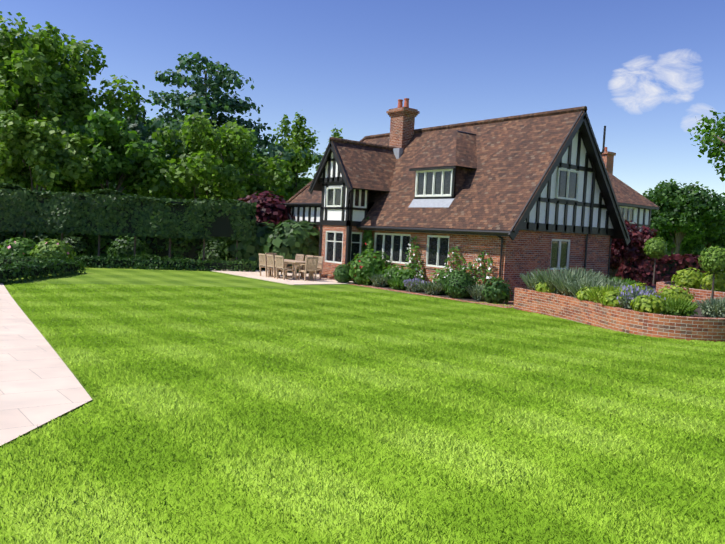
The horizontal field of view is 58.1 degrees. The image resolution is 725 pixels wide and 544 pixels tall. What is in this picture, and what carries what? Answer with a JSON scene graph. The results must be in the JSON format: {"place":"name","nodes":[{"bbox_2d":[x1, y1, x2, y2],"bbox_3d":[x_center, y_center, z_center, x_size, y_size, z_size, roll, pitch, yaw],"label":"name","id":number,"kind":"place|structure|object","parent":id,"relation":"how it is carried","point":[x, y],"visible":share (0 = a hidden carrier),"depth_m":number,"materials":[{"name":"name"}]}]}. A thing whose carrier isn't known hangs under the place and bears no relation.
{"place":"outdoors","nodes":[
{"label":"outdoors","id":0,"kind":"place"},
{"bbox_2d":[0,283,91,445],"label":"patio paving","id":1,"kind":"structure","parent":0,"point":[40,384],"depth_m":6.76,"materials":[{"name":"stone"}]},
{"bbox_2d":[204,268,353,284],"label":"terrace paving","id":2,"kind":"structure","parent":0,"point":[288,280],"depth_m":28.05,"materials":[{"name":"stone"}]},
{"bbox_2d":[258,253,275,276],"bbox_3d":[-4.161,-0.301,28.611,0.632,0.998,0.582,0,4,-38],"label":"garden chair","id":3,"kind":"object","parent":2,"relation":"on","point":[262,260],"visible":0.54,"depth_m":28.47,"materials":[{"name":"brown wood"}]},
{"bbox_2d":[265,253,281,275],"bbox_3d":[-4.021,-0.355,29.596,0.580,0.998,0.630,0,5,-42],"label":"garden chair","id":4,"kind":"object","parent":2,"relation":"on","point":[274,254],"visible":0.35,"depth_m":29.59,"materials":[{"name":"brown wood"}]},
{"bbox_2d":[267,254,284,277],"bbox_3d":[-3.731,-0.248,28.070,0.643,0.998,0.593,0,4,-38],"label":"garden chair","id":5,"kind":"object","parent":2,"relation":"on","point":[270,262],"visible":0.69,"depth_m":27.91,"materials":[{"name":"brown wood"}]},
{"bbox_2d":[275,255,293,279],"bbox_3d":[-3.288,-0.193,27.514,0.630,0.998,0.580,0,5,-42],"label":"garden chair","id":6,"kind":"object","parent":2,"relation":"on","point":[279,262],"visible":0.98,"depth_m":27.40,"materials":[{"name":"brown wood"}]},
{"bbox_2d":[270,259,312,279],"bbox_3d":[-3.159,-0.124,28.516,0.992,0.745,2.300,0,4,-38],"label":"garden table","id":7,"kind":"object","parent":2,"relation":"on","point":[296,262],"visible":0.44,"depth_m":27.61,"materials":[{"name":"brown wood"}]},
{"bbox_2d":[287,254,304,275],"bbox_3d":[-3.063,-0.308,29.561,0.630,0.998,0.580,-1,5,-44],"label":"garden chair","id":8,"kind":"object","parent":2,"relation":"on","point":[301,256],"visible":0.33,"depth_m":29.67,"materials":[{"name":"brown wood"}]},
{"bbox_2d":[297,255,313,277],"bbox_3d":[-2.588,-0.249,28.963,0.630,0.998,0.580,0,5,-41],"label":"garden chair","id":9,"kind":"object","parent":2,"relation":"on","point":[302,274],"visible":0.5,"depth_m":29.00,"materials":[{"name":"brown wood"}]},
{"bbox_2d":[298,257,317,280],"bbox_3d":[-2.288,-0.140,27.420,0.586,0.998,0.636,0,4,-38],"label":"garden chair","id":10,"kind":"object","parent":2,"relation":"on","point":[309,265],"visible":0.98,"depth_m":27.24,"materials":[{"name":"brown wood"}]},
{"bbox_2d":[304,256,323,279],"bbox_3d":[-2.126,-0.191,28.381,0.580,0.998,0.630,6,5,44],"label":"garden chair","id":11,"kind":"object","parent":2,"relation":"on","point":[320,262],"visible":0.42,"depth_m":28.36,"materials":[{"name":"brown wood"}]},
{"bbox_2d":[333,264,351,282],"bbox_3d":[-0.790,0.091,27.153,0.858,0.865,0.874,0,4,-38],"label":"box ball","id":12,"kind":"object","parent":2,"relation":"on","point":[341,273],"depth_m":26.88,"materials":[{"name":"green plant"}]},
{"bbox_2d":[360,217,373,260],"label":"climbing rose","id":13,"kind":"object","parent":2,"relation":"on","point":[367,242],"visible":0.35,"depth_m":28.02,"materials":[{"name":"green plant"}]},
{"bbox_2d":[0,255,724,543],"bbox_3d":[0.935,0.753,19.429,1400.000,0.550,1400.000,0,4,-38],"label":"lawn ground","id":14,"kind":"structure","parent":0,"point":[132,276],"depth_m":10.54,"materials":[{"name":"green plant"}]},
{"bbox_2d":[0,237,38,258],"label":"flowering shrub","id":15,"kind":"object","parent":14,"relation":"on","point":[19,247],"visible":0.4,"depth_m":27.62,"materials":[{"name":"green plant"}]},
{"bbox_2d":[0,250,70,273],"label":"box hedge","id":16,"kind":"object","parent":14,"relation":"on","point":[6,259],"visible":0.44,"depth_m":25.59,"materials":[{"name":"green plant"}]},
{"bbox_2d":[0,259,85,283],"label":"box hedge","id":17,"kind":"object","parent":14,"relation":"on","point":[39,270],"visible":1,"depth_m":22.90,"materials":[{"name":"green plant"}]},
{"bbox_2d":[0,110,96,192],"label":"maple tree","id":18,"kind":"object","parent":14,"relation":"on","point":[54,157],"visible":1,"depth_m":34.71,"materials":[{"name":"green plant"}]},
{"bbox_2d":[30,238,75,260],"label":"shrub","id":19,"kind":"object","parent":14,"relation":"on","point":[58,245],"visible":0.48,"depth_m":27.37,"materials":[{"name":"green plant"}]},
{"bbox_2d":[0,11,146,172],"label":"tree","id":20,"kind":"object","parent":14,"relation":"on","point":[37,73],"visible":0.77,"depth_m":42.15,"materials":[{"name":"green plant"}]},
{"bbox_2d":[59,235,91,256],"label":"shrub","id":21,"kind":"object","parent":14,"relation":"on","point":[83,249],"visible":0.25,"depth_m":31.97,"materials":[{"name":"green plant"}]},
{"bbox_2d":[46,109,168,197],"bbox_3d":[-15.586,-5.372,40.344,6.918,8.878,7.468,2,4,-17],"label":"tree","id":22,"kind":"object","parent":14,"relation":"on","point":[115,154],"visible":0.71,"depth_m":38.66,"materials":[{"name":"green plant"}]},
{"bbox_2d":[0,231,225,261],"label":"hedge","id":23,"kind":"object","parent":14,"relation":"on","point":[182,248],"visible":0.17,"depth_m":33.52,"materials":[{"name":"green plant"}]},
{"bbox_2d":[104,90,146,194],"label":"dark conifer tree","id":24,"kind":"object","parent":14,"relation":"on","point":[132,125],"depth_m":51.37,"materials":[{"name":"green plant"}]},
{"bbox_2d":[106,235,149,259],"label":"shrub","id":25,"kind":"object","parent":14,"relation":"on","point":[118,245],"visible":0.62,"depth_m":32.15,"materials":[{"name":"green plant"}]},
{"bbox_2d":[0,183,256,266],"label":"pleached hedge","id":26,"kind":"object","parent":14,"relation":"on","point":[103,212],"depth_m":30.48,"materials":[{"name":"green plant"}]},
{"bbox_2d":[2,253,256,271],"bbox_3d":[-21.588,-0.883,26.908,34.247,0.903,1.131,2,4,-15],"label":"hedge","id":27,"kind":"object","parent":14,"relation":"on","point":[94,261],"visible":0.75,"depth_m":30.21,"materials":[{"name":"green plant"}]},
{"bbox_2d":[106,109,155,136],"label":"tree","id":28,"kind":"object","parent":14,"relation":"on","point":[152,120],"depth_m":69.50,"materials":[{"name":"green plant"}]},
{"bbox_2d":[33,176,312,197],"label":"treeline","id":29,"kind":"object","parent":14,"relation":"on","point":[307,179],"depth_m":90.73,"materials":[{"name":"green plant"}]},
{"bbox_2d":[122,112,296,201],"bbox_3d":[-9.862,-5.269,41.913,10.750,9.054,10.467,5,4,32],"label":"cherry tree","id":30,"kind":"object","parent":14,"relation":"on","point":[208,168],"visible":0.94,"depth_m":39.70,"materials":[{"name":"green plant"}]},
{"bbox_2d":[197,240,229,262],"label":"shrub","id":31,"kind":"object","parent":14,"relation":"on","point":[209,251],"visible":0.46,"depth_m":33.46,"materials":[{"name":"green plant"}]},
{"bbox_2d":[113,52,321,198],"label":"cedar tree","id":32,"kind":"object","parent":14,"relation":"on","point":[196,101],"visible":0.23,"depth_m":48.22,"materials":[{"name":"green plant"}]},
{"bbox_2d":[221,218,276,269],"bbox_3d":[-5.418,-1.268,33.812,3.743,3.012,3.722,0,4,-38],"label":"shrub","id":33,"kind":"object","parent":14,"relation":"on","point":[250,251],"visible":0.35,"depth_m":32.35,"materials":[{"name":"green plant"}]},
{"bbox_2d":[233,130,290,202],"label":"dark beech tree","id":34,"kind":"object","parent":14,"relation":"on","point":[282,193],"visible":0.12,"depth_m":44.70,"materials":[{"name":"green plant"}]},
{"bbox_2d":[238,191,294,227],"bbox_3d":[-5.283,-2.198,34.937,3.980,4.265,3.803,0,4,-38],"label":"copper shrub","id":35,"kind":"object","parent":14,"relation":"on","point":[268,207],"visible":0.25,"depth_m":33.84,"materials":[{"name":"purple plant"}]},
{"bbox_2d":[273,114,304,187],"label":"birch tree","id":36,"kind":"object","parent":14,"relation":"on","point":[285,130],"visible":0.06,"depth_m":56.20,"materials":[{"name":"green plant"}]},
{"bbox_2d":[263,220,319,272],"bbox_3d":[-3.333,-1.141,32.880,3.530,2.995,3.503,0,4,-38],"label":"shrub","id":37,"kind":"object","parent":14,"relation":"on","point":[290,239],"visible":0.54,"depth_m":31.65,"materials":[{"name":"green plant"}]},
{"bbox_2d":[275,112,320,196],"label":"birch tree","id":38,"kind":"object","parent":14,"relation":"on","point":[301,139],"visible":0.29,"depth_m":49.24,"materials":[{"name":"green plant"}]},
{"bbox_2d":[311,125,343,179],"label":"birch tree","id":39,"kind":"object","parent":14,"relation":"on","point":[336,135],"visible":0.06,"depth_m":52.49,"materials":[{"name":"green plant"}]},
{"bbox_2d":[354,283,485,301],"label":"flower bed soil","id":40,"kind":"structure","parent":14,"relation":"on","point":[446,296],"depth_m":23.56,"materials":[{"name":"brown soil"}]},
{"bbox_2d":[347,249,390,285],"bbox_3d":[0.329,-0.077,27.008,1.934,1.802,1.966,0,4,-38],"label":"rose shrub","id":41,"kind":"object","parent":40,"relation":"on","point":[364,268],"visible":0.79,"depth_m":26.43,"materials":[{"name":"green plant"}]},
{"bbox_2d":[369,273,390,286],"bbox_3d":[0.767,0.356,26.048,1.126,0.617,1.165,2,4,-18],"label":"lavender bed","id":42,"kind":"object","parent":40,"relation":"on","point":[378,280],"visible":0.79,"depth_m":25.79,"materials":[{"name":"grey plant"}]},
{"bbox_2d":[381,263,403,286],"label":"white rose shrub","id":43,"kind":"object","parent":40,"relation":"on","point":[389,273],"visible":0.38,"depth_m":25.78,"materials":[{"name":"green plant"}]},
{"bbox_2d":[387,277,407,289],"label":"shrub","id":44,"kind":"object","parent":40,"relation":"on","point":[397,283],"visible":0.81,"depth_m":24.94,"materials":[{"name":"green plant"}]},
{"bbox_2d":[394,266,420,281],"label":"rose shrub","id":45,"kind":"object","parent":40,"relation":"on","point":[406,274],"visible":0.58,"depth_m":25.28,"materials":[{"name":"green plant"}]},
{"bbox_2d":[402,278,426,291],"bbox_3d":[2.007,0.529,24.487,1.056,0.606,1.098,0,4,-38],"label":"lavender bed","id":46,"kind":"object","parent":40,"relation":"on","point":[412,286],"visible":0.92,"depth_m":24.29,"materials":[{"name":"purple plant"}]},
{"bbox_2d":[420,281,444,294],"bbox_3d":[2.594,0.614,23.691,1.076,0.556,1.016,4,4,19],"label":"lavender bed","id":47,"kind":"object","parent":40,"relation":"on","point":[432,288],"visible":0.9,"depth_m":23.45,"materials":[{"name":"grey plant"}]},
{"bbox_2d":[428,266,453,294],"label":"rose shrub","id":48,"kind":"object","parent":40,"relation":"on","point":[441,277],"visible":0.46,"depth_m":23.77,"materials":[{"name":"green plant"}]},
{"bbox_2d":[444,270,474,298],"bbox_3d":[3.389,0.469,22.839,1.105,1.119,1.109,0,4,-38],"label":"box ball","id":49,"kind":"object","parent":40,"relation":"on","point":[456,282],"visible":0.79,"depth_m":22.50,"materials":[{"name":"green plant"}]},
{"bbox_2d":[464,284,491,300],"bbox_3d":[4.054,0.719,22.245,1.157,0.686,1.129,0,4,-38],"label":"lavender bed","id":50,"kind":"object","parent":40,"relation":"on","point":[475,292],"visible":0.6,"depth_m":22.11,"materials":[{"name":"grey plant"}]},
{"bbox_2d":[277,98,611,280],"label":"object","id":51,"kind":"object","parent":14,"relation":"on","point":[398,152],"visible":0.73,"depth_m":25.33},
{"bbox_2d":[482,276,512,303],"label":"shrub","id":52,"kind":"object","parent":14,"relation":"on","point":[499,292],"visible":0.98,"depth_m":21.53,"materials":[{"name":"green plant"}]},
{"bbox_2d":[513,287,724,341],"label":"brick retaining wall","id":53,"kind":"structure","parent":14,"relation":"on","point":[595,314],"depth_m":15.16,"materials":[{"name":"red brick"}]},
{"bbox_2d":[601,147,658,277],"bbox_3d":[12.139,-3.310,36.263,6.200,7.650,5.700,0,4,-38],"label":"annex","id":54,"kind":"object","parent":14,"relation":"on","point":[636,207],"visible":0.23,"depth_m":35.29,"materials":[{"name":"brick"}]},
{"bbox_2d":[609,220,658,279],"bbox_3d":[11.516,-0.807,29.997,3.947,3.591,3.777,0,4,-38],"label":"japanese maple tree","id":55,"kind":"object","parent":14,"relation":"on","point":[632,249],"visible":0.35,"depth_m":28.86,"materials":[{"name":"red plant"}]},
{"bbox_2d":[612,254,723,285],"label":"copper beech hedge","id":56,"kind":"object","parent":14,"relation":"on","point":[667,267],"visible":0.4,"depth_m":31.90,"materials":[{"name":"red"}]},
{"bbox_2d":[653,228,706,256],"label":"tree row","id":57,"kind":"object","parent":14,"relation":"on","point":[697,235],"visible":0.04,"depth_m":139.90,"materials":[{"name":"green plant"}]},
{"bbox_2d":[642,178,724,253],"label":"oak tree","id":58,"kind":"object","parent":14,"relation":"on","point":[679,215],"visible":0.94,"depth_m":84.38,"materials":[{"name":"green plant"}]},
{"bbox_2d":[666,242,724,256],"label":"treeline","id":59,"kind":"object","parent":14,"relation":"on","point":[669,252],"depth_m":163.74,"materials":[{"name":"green plant"}]},
{"bbox_2d":[680,220,724,254],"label":"tree row","id":60,"kind":"object","parent":14,"relation":"on","point":[712,241],"visible":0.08,"depth_m":143.69,"materials":[{"name":"green plant"}]},
{"bbox_2d":[687,108,724,181],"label":"tree","id":61,"kind":"object","parent":14,"relation":"on","point":[714,132],"visible":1,"depth_m":13.13,"materials":[{"name":"green plant"}]},
{"bbox_2d":[0,0,724,205],"label":"sky","id":62,"kind":"structure","parent":0,"point":[643,71],"materials":[{"name":"blue"}]},
{"bbox_2d":[404,236,424,281],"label":"climbing rose","id":63,"kind":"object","parent":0,"point":[415,265],"depth_m":25.81,"materials":[{"name":"green plant"}]},
{"bbox_2d":[349,284,513,307],"bbox_3d":[5.720,0.832,26.572,9.620,0.070,8.200,0,4,-38],"label":"brick edging","id":64,"kind":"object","parent":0,"point":[502,305],"depth_m":22.52,"materials":[{"name":"red brick"}]},
{"bbox_2d":[309,107,609,300],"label":"brick house walls","id":65,"kind":"structure","parent":0,"point":[523,251],"depth_m":24.52,"materials":[{"name":"brown brick"}]},
{"bbox_2d":[289,130,612,228],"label":"gable wall panels","id":66,"kind":"object","parent":65,"relation":"attached to","point":[336,214],"visible":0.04,"depth_m":24.89,"materials":[{"name":"white paint"}]},
{"bbox_2d":[325,168,579,269],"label":"window frames","id":67,"kind":"structure","parent":65,"relation":"in","point":[433,194],"depth_m":26.20,"materials":[{"name":"white wood"}]},
{"bbox_2d":[327,171,576,267],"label":"window panes","id":68,"kind":"structure","parent":67,"relation":"in","point":[443,252],"depth_m":26.38,"materials":[{"name":"black glass"}]},
{"bbox_2d":[280,106,629,238],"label":"house roof","id":69,"kind":"structure","parent":65,"relation":"on","point":[501,164],"depth_m":25.52,"materials":[{"name":"brown tile"}]},
{"bbox_2d":[288,111,630,264],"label":"house timbers","id":70,"kind":"object","parent":65,"relation":"attached to","point":[333,180],"visible":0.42,"depth_m":25.07,"materials":[{"name":"black wood"}]},
{"bbox_2d":[442,246,492,285],"bbox_3d":[3.766,-0.035,23.592,0.366,1.770,2.398,0,4,-38],"label":"rose bush","id":71,"kind":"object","parent":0,"point":[457,254],"depth_m":23.39,"materials":[{"name":"green plant"}]},
{"bbox_2d":[639,286,709,317],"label":"raised bed soil","id":72,"kind":"structure","parent":0,"point":[698,309],"depth_m":16.15,"materials":[{"name":"brown soil"}]},
{"bbox_2d":[519,269,552,289],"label":"lavender","id":73,"kind":"object","parent":72,"relation":"on","point":[531,282],"visible":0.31,"depth_m":19.80,"materials":[{"name":"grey plant"}]},
{"bbox_2d":[535,282,555,292],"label":"yellow shrub","id":74,"kind":"object","parent":72,"relation":"on","point":[544,288],"visible":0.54,"depth_m":19.06,"materials":[{"name":"green plant"}]},
{"bbox_2d":[531,266,585,294],"bbox_3d":[5.769,0.295,19.256,1.638,0.980,1.577,3,4,11],"label":"lavender","id":75,"kind":"object","parent":72,"relation":"on","point":[549,282],"visible":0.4,"depth_m":19.07,"materials":[{"name":"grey plant"}]},
{"bbox_2d":[547,271,602,296],"bbox_3d":[5.970,0.402,18.366,1.456,0.871,1.472,0,4,-38],"label":"lavender","id":76,"kind":"object","parent":72,"relation":"on","point":[562,288],"visible":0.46,"depth_m":18.25,"materials":[{"name":"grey plant"}]},
{"bbox_2d":[553,266,602,279],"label":"lavender","id":77,"kind":"object","parent":72,"relation":"on","point":[580,272],"visible":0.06,"depth_m":19.84,"materials":[{"name":"grey plant"}]},
{"bbox_2d":[576,287,597,300],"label":"yellow shrub","id":78,"kind":"object","parent":72,"relation":"on","point":[581,294],"visible":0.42,"depth_m":17.03,"materials":[{"name":"green plant"}]},
{"bbox_2d":[562,277,614,297],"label":"lavender","id":79,"kind":"object","parent":72,"relation":"on","point":[575,288],"visible":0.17,"depth_m":17.55,"materials":[{"name":"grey plant"}]},
{"bbox_2d":[571,268,607,279],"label":"lavender","id":80,"kind":"object","parent":72,"relation":"on","point":[597,274],"visible":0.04,"depth_m":20.85,"materials":[{"name":"grey plant"}]},
{"bbox_2d":[584,277,626,288],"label":"lavender","id":81,"kind":"object","parent":72,"relation":"on","point":[612,282],"visible":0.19,"depth_m":18.66,"materials":[{"name":"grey plant"}]},
{"bbox_2d":[585,284,630,303],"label":"ornamental grass","id":82,"kind":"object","parent":72,"relation":"on","point":[596,295],"depth_m":16.52,"materials":[{"name":"green plant"}]},
{"bbox_2d":[600,290,627,307],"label":"yellow shrub","id":83,"kind":"object","parent":72,"relation":"on","point":[609,299],"visible":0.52,"depth_m":15.75,"materials":[{"name":"green plant"}]},
{"bbox_2d":[602,276,639,285],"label":"ornamental grass","id":84,"kind":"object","parent":72,"relation":"on","point":[629,282],"depth_m":19.92,"materials":[{"name":"green plant"}]},
{"bbox_2d":[614,284,657,295],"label":"lavender","id":85,"kind":"object","parent":72,"relation":"on","point":[638,289],"visible":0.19,"depth_m":17.40,"materials":[{"name":"purple plant"}]},
{"bbox_2d":[612,290,665,309],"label":"lavender","id":86,"kind":"object","parent":72,"relation":"on","point":[626,300],"visible":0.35,"depth_m":15.44,"materials":[{"name":"purple plant"}]},
{"bbox_2d":[626,283,653,292],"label":"yellow shrub","id":87,"kind":"object","parent":72,"relation":"on","point":[640,285],"visible":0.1,"depth_m":18.47,"materials":[{"name":"green plant"}]},
{"bbox_2d":[630,294,664,313],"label":"yellow shrub","id":88,"kind":"object","parent":72,"relation":"on","point":[644,303],"visible":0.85,"depth_m":14.72,"materials":[{"name":"green plant"}]},
{"bbox_2d":[643,237,668,284],"bbox_3d":[9.728,-0.382,21.701,0.773,1.603,0.758,0,4,-38],"label":"lollipop tree","id":89,"kind":"object","parent":72,"relation":"on","point":[655,248],"visible":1,"depth_m":21.50,"materials":[{"name":"green plant"}]},
{"bbox_2d":[648,292,691,302],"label":"ornamental grass","id":90,"kind":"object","parent":72,"relation":"on","point":[671,296],"depth_m":16.29,"materials":[{"name":"green plant"}]},
{"bbox_2d":[651,297,699,316],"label":"ornamental grass","id":91,"kind":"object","parent":72,"relation":"on","point":[677,308],"depth_m":14.60,"materials":[{"name":"green plant"}]},
{"bbox_2d":[657,284,695,303],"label":"yellow shrub","id":92,"kind":"object","parent":72,"relation":"on","point":[675,290],"visible":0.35,"depth_m":17.15,"materials":[{"name":"green plant"}]},
{"bbox_2d":[696,296,724,317],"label":"lavender","id":93,"kind":"object","parent":72,"relation":"on","point":[714,309],"visible":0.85,"depth_m":14.70,"materials":[{"name":"grey plant"}]},
{"bbox_2d":[698,246,724,298],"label":"lollipop tree","id":94,"kind":"object","parent":72,"relation":"on","point":[714,261],"visible":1,"depth_m":18.03,"materials":[{"name":"green plant"}]},
{"bbox_2d":[656,281,724,302],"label":"retaining wall","id":95,"kind":"structure","parent":0,"point":[700,294],"depth_m":18.64,"materials":[{"name":"red brick"}]},
{"label":"upper raised bed soil","id":96,"kind":"structure","parent":0,"visible":0},
{"bbox_2d":[671,267,706,288],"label":"shrub","id":97,"kind":"object","parent":96,"relation":"on","point":[685,277],"visible":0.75,"depth_m":19.65,"materials":[{"name":"green plant"}]},
{"bbox_2d":[699,271,724,291],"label":"shrub","id":98,"kind":"object","parent":96,"relation":"on","point":[719,283],"visible":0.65,"depth_m":18.58,"materials":[{"name":"green plant"}]}
]}

